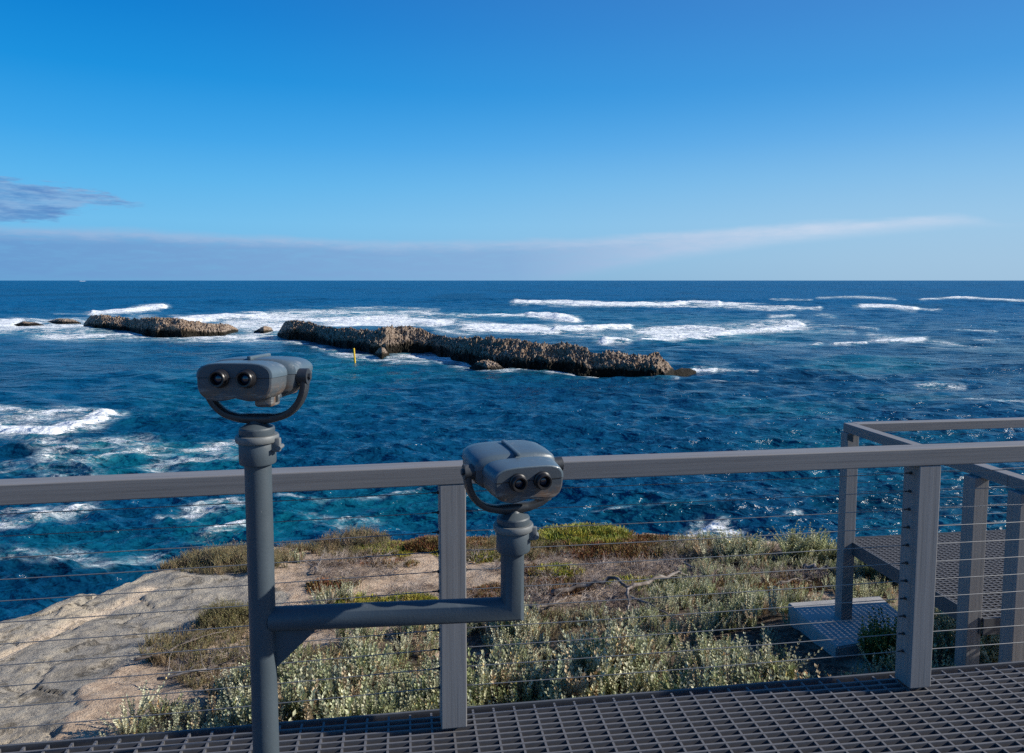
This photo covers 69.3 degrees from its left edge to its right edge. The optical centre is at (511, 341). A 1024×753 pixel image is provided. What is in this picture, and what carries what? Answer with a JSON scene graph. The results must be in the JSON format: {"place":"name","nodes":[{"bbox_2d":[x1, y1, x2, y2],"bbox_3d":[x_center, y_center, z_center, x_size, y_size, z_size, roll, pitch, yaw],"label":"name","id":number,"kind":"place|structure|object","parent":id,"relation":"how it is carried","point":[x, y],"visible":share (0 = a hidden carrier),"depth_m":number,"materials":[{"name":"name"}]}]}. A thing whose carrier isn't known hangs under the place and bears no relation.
{"place":"outdoors","nodes":[
{"label":"outdoors","id":0,"kind":"place"},
{"bbox_2d":[0,533,948,744],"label":"ground","id":1,"kind":"structure","parent":0,"point":[28,631],"depth_m":7.01,"materials":[{"name":"beige stone"}]},
{"bbox_2d":[134,626,228,660],"bbox_3d":[-2.990,2.753,6.746,0.293,0.329,0.813,2,5,28],"label":"dead branch","id":2,"kind":"object","parent":1,"relation":"on","point":[150,656],"visible":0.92,"depth_m":6.60,"materials":[{"name":"grey wood"}]},
{"bbox_2d":[157,643,248,680],"bbox_3d":[-2.523,2.620,6.146,0.765,0.215,0.258,-1,5,-17],"label":"dead branch","id":3,"kind":"object","parent":1,"relation":"on","point":[179,674],"visible":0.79,"depth_m":6.02,"materials":[{"name":"grey wood"}]},
{"bbox_2d":[194,597,248,634],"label":"leafy shrub","id":4,"kind":"object","parent":1,"relation":"on","point":[233,612],"visible":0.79,"depth_m":7.40,"materials":[{"name":"green plant"}]},
{"bbox_2d":[180,540,275,568],"bbox_3d":[-3.775,2.792,9.704,1.308,0.388,1.020,0,5,0],"label":"mounded shrub","id":5,"kind":"object","parent":1,"relation":"on","point":[220,554],"visible":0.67,"depth_m":9.53,"materials":[{"name":"green plant"}]},
{"bbox_2d":[282,548,306,562],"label":"mounded shrub","id":6,"kind":"object","parent":1,"relation":"on","point":[301,554],"visible":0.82,"depth_m":9.54,"materials":[{"name":"green plant"}]},
{"bbox_2d":[301,550,324,574],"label":"dead branch","id":7,"kind":"object","parent":1,"relation":"on","point":[318,565],"visible":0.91,"depth_m":9.20,"materials":[{"name":"grey wood"}]},
{"bbox_2d":[301,579,368,604],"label":"mounded shrub","id":8,"kind":"object","parent":1,"relation":"on","point":[335,593],"visible":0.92,"depth_m":7.95,"materials":[{"name":"green plant"}]},
{"bbox_2d":[317,523,391,547],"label":"mounded shrub","id":9,"kind":"object","parent":1,"relation":"on","point":[362,532],"visible":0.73,"depth_m":10.79,"materials":[{"name":"green plant"}]},
{"bbox_2d":[386,591,433,600],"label":"mounded shrub","id":10,"kind":"object","parent":1,"relation":"on","point":[409,597],"visible":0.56,"depth_m":7.87,"materials":[{"name":"green plant"}]},
{"bbox_2d":[402,535,437,552],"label":"mounded shrub","id":11,"kind":"object","parent":1,"relation":"on","point":[427,543],"visible":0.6,"depth_m":10.05,"materials":[{"name":"brown plant"}]},
{"bbox_2d":[136,534,715,694],"bbox_3d":[-0.815,2.882,8.518,7.712,1.095,5.993,0,5,0],"label":"heath cover","id":12,"kind":"object","parent":1,"relation":"on","point":[278,557],"visible":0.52,"depth_m":7.13,"materials":[{"name":"green plant"}]},
{"bbox_2d":[157,532,835,685],"bbox_3d":[0.279,2.828,8.241,7.391,0.915,4.890,-1,5,-12],"label":"twig cover","id":13,"kind":"object","parent":1,"relation":"on","point":[603,567],"visible":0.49,"depth_m":8.64,"materials":[{"name":"brown plant"}]},
{"bbox_2d":[0,661,1023,752],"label":"viewing deck","id":14,"kind":"structure","parent":1,"relation":"on","point":[978,708],"depth_m":2.94,"materials":[{"name":"grey metal"}]},
{"bbox_2d":[244,464,523,752],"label":"viewer stand","id":15,"kind":"object","parent":14,"relation":"on","point":[278,635],"visible":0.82,"depth_m":2.17,"materials":[{"name":"paint"}]},
{"bbox_2d":[196,353,312,466],"bbox_3d":[-0.733,0.195,2.119,0.323,0.314,0.338,0,5,0],"label":"binocular viewer","id":16,"kind":"object","parent":15,"relation":"on","point":[265,380],"visible":1,"depth_m":2.08,"materials":[{"name":"paint"}]},
{"bbox_2d":[460,440,563,555],"bbox_3d":[0.002,0.472,2.228,0.315,0.319,0.360,0,5,0],"label":"binocular viewer","id":17,"kind":"object","parent":15,"relation":"on","point":[511,474],"visible":1,"depth_m":2.17,"materials":[{"name":"paint"}]},
{"bbox_2d":[0,441,1023,728],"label":"deck railing","id":18,"kind":"object","parent":14,"relation":"on","point":[918,527],"visible":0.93,"depth_m":2.90,"materials":[{"name":"metal"}]},
{"bbox_2d":[329,527,719,605],"bbox_3d":[-0.049,2.875,9.662,4.486,0.920,4.361,0,5,0],"label":"green succulent cover","id":19,"kind":"object","parent":1,"relation":"on","point":[608,537],"visible":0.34,"depth_m":9.24,"materials":[{"name":"green plant"}]},
{"bbox_2d":[80,538,998,735],"bbox_3d":[2.020,2.651,6.789,9.696,1.422,5.200,-5,7,-44],"label":"dry scrub cover","id":20,"kind":"object","parent":1,"relation":"on","point":[373,683],"visible":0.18,"depth_m":5.67,"materials":[{"name":"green plant"}]},
{"bbox_2d":[99,529,999,736],"bbox_3d":[2.169,2.563,6.824,9.884,1.612,5.009,-4,6,-43],"label":"saltbush cover","id":21,"kind":"object","parent":1,"relation":"on","point":[526,691],"visible":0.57,"depth_m":5.42,"materials":[{"name":"green plant"}]},
{"bbox_2d":[528,585,581,609],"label":"dead branch","id":22,"kind":"object","parent":1,"relation":"on","point":[542,606],"visible":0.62,"depth_m":7.33,"materials":[{"name":"grey wood"}]},
{"bbox_2d":[304,533,829,597],"bbox_3d":[0.626,2.879,9.732,6.076,0.857,3.930,0,5,0],"label":"red succulent cover","id":23,"kind":"object","parent":1,"relation":"on","point":[632,549],"visible":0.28,"depth_m":9.55,"materials":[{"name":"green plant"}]},
{"bbox_2d":[530,521,635,544],"bbox_3d":[0.958,2.889,10.776,1.564,0.514,1.373,2,5,19],"label":"mounded shrub","id":24,"kind":"object","parent":1,"relation":"on","point":[562,532],"visible":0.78,"depth_m":10.62,"materials":[{"name":"green plant"}]},
{"bbox_2d":[551,570,644,619],"bbox_3d":[1.045,2.528,7.483,0.639,0.413,1.387,-3,6,-32],"label":"dead branch","id":25,"kind":"object","parent":1,"relation":"on","point":[575,586],"visible":0.7,"depth_m":7.94,"materials":[{"name":"grey wood"}]},
{"bbox_2d":[625,594,680,620],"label":"dead branch","id":26,"kind":"object","parent":1,"relation":"on","point":[648,603],"visible":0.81,"depth_m":7.09,"materials":[{"name":"grey wood"}]},
{"bbox_2d":[629,565,719,590],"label":"dead branch","id":27,"kind":"object","parent":1,"relation":"on","point":[644,583],"visible":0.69,"depth_m":8.03,"materials":[{"name":"grey wood"}]},
{"bbox_2d":[668,541,742,568],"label":"dead branch","id":28,"kind":"object","parent":1,"relation":"on","point":[681,562],"visible":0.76,"depth_m":9.00,"materials":[{"name":"grey wood"}]},
{"bbox_2d":[690,526,779,560],"bbox_3d":[2.789,2.576,9.360,0.958,0.440,0.753,-2,5,-21],"label":"leafy shrub","id":29,"kind":"object","parent":1,"relation":"on","point":[727,546],"visible":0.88,"depth_m":9.30,"materials":[{"name":"green plant"}]},
{"bbox_2d":[778,558,815,584],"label":"dead branch","id":30,"kind":"object","parent":1,"relation":"on","point":[790,580],"visible":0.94,"depth_m":8.34,"materials":[{"name":"grey wood"}]},
{"bbox_2d":[768,520,836,561],"bbox_3d":[3.718,2.557,9.455,0.955,0.448,0.892,0,5,0],"label":"leafy shrub","id":31,"kind":"object","parent":1,"relation":"on","point":[794,543],"visible":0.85,"depth_m":9.24,"materials":[{"name":"green plant"}]},
{"bbox_2d":[803,563,835,571],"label":"dead branch","id":32,"kind":"object","parent":1,"relation":"on","point":[813,565],"visible":0.58,"depth_m":8.73,"materials":[{"name":"grey wood"}]},
{"bbox_2d":[788,596,897,658],"bbox_3d":[2.923,2.586,6.244,0.950,0.500,0.805,-1,5,-9],"label":"concrete pad","id":33,"kind":"object","parent":1,"relation":"on","point":[824,631],"visible":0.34,"depth_m":6.22,"materials":[{"name":"grey concrete"}]},
{"bbox_2d":[854,534,897,585],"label":"leafy shrub","id":34,"kind":"object","parent":1,"relation":"on","point":[864,570],"visible":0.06,"depth_m":8.53,"materials":[{"name":"green plant"}]},
{"bbox_2d":[857,607,940,667],"bbox_3d":[2.904,2.294,5.647,0.550,0.382,0.543,0,5,0],"label":"leafy shrub","id":35,"kind":"object","parent":1,"relation":"on","point":[883,642],"visible":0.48,"depth_m":5.64,"materials":[{"name":"green plant"}]},
{"bbox_2d":[834,417,1023,665],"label":"platform railing","id":36,"kind":"object","parent":1,"relation":"on","point":[853,432],"visible":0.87,"depth_m":4.80,"materials":[{"name":"metal"}]},
{"bbox_2d":[852,529,1005,634],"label":"platform","id":37,"kind":"structure","parent":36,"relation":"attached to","point":[944,569],"depth_m":5.73,"materials":[{"name":"grey metal"}]},
{"bbox_2d":[0,280,1023,621],"bbox_3d":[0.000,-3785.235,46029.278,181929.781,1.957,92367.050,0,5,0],"label":"sea","id":38,"kind":"structure","parent":0,"point":[786,364],"depth_m":62.97,"materials":[{"name":"liquid"}]},
{"bbox_2d":[14,321,43,325],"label":"reef boulder","id":39,"kind":"object","parent":38,"relation":"in","point":[24,323],"visible":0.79,"depth_m":165.81,"materials":[{"name":"grey stone"}]},
{"bbox_2d":[48,318,80,323],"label":"reef boulder","id":40,"kind":"object","parent":38,"relation":"in","point":[63,321],"visible":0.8,"depth_m":172.18,"materials":[{"name":"grey stone"}]},
{"bbox_2d":[83,314,237,337],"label":"reef","id":41,"kind":"object","parent":38,"relation":"in","point":[159,327],"visible":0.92,"depth_m":136.61},
{"bbox_2d":[254,326,272,332],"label":"reef boulder","id":42,"kind":"object","parent":38,"relation":"in","point":[265,329],"visible":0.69,"depth_m":141.03,"materials":[{"name":"beige stone"}]},
{"bbox_2d":[373,346,389,358],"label":"reef boulder","id":43,"kind":"object","parent":38,"relation":"in","point":[381,353],"visible":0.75,"depth_m":96.11,"materials":[{"name":"grey stone"}]},
{"bbox_2d":[277,320,674,377],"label":"reef","id":44,"kind":"object","parent":38,"relation":"in","point":[566,357],"visible":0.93,"depth_m":87.28},
{"bbox_2d":[469,359,503,369],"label":"reef boulder","id":45,"kind":"object","parent":38,"relation":"in","point":[488,364],"visible":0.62,"depth_m":82.61,"materials":[{"name":"grey stone"}]},
{"bbox_2d":[674,368,695,376],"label":"reef boulder","id":46,"kind":"object","parent":38,"relation":"in","point":[684,372],"visible":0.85,"depth_m":80.27,"materials":[{"name":"grey stone"}]},
{"bbox_2d":[0,0,1023,279],"label":"sky","id":47,"kind":"structure","parent":0,"point":[140,139],"materials":[{"name":"blue"}]}
]}

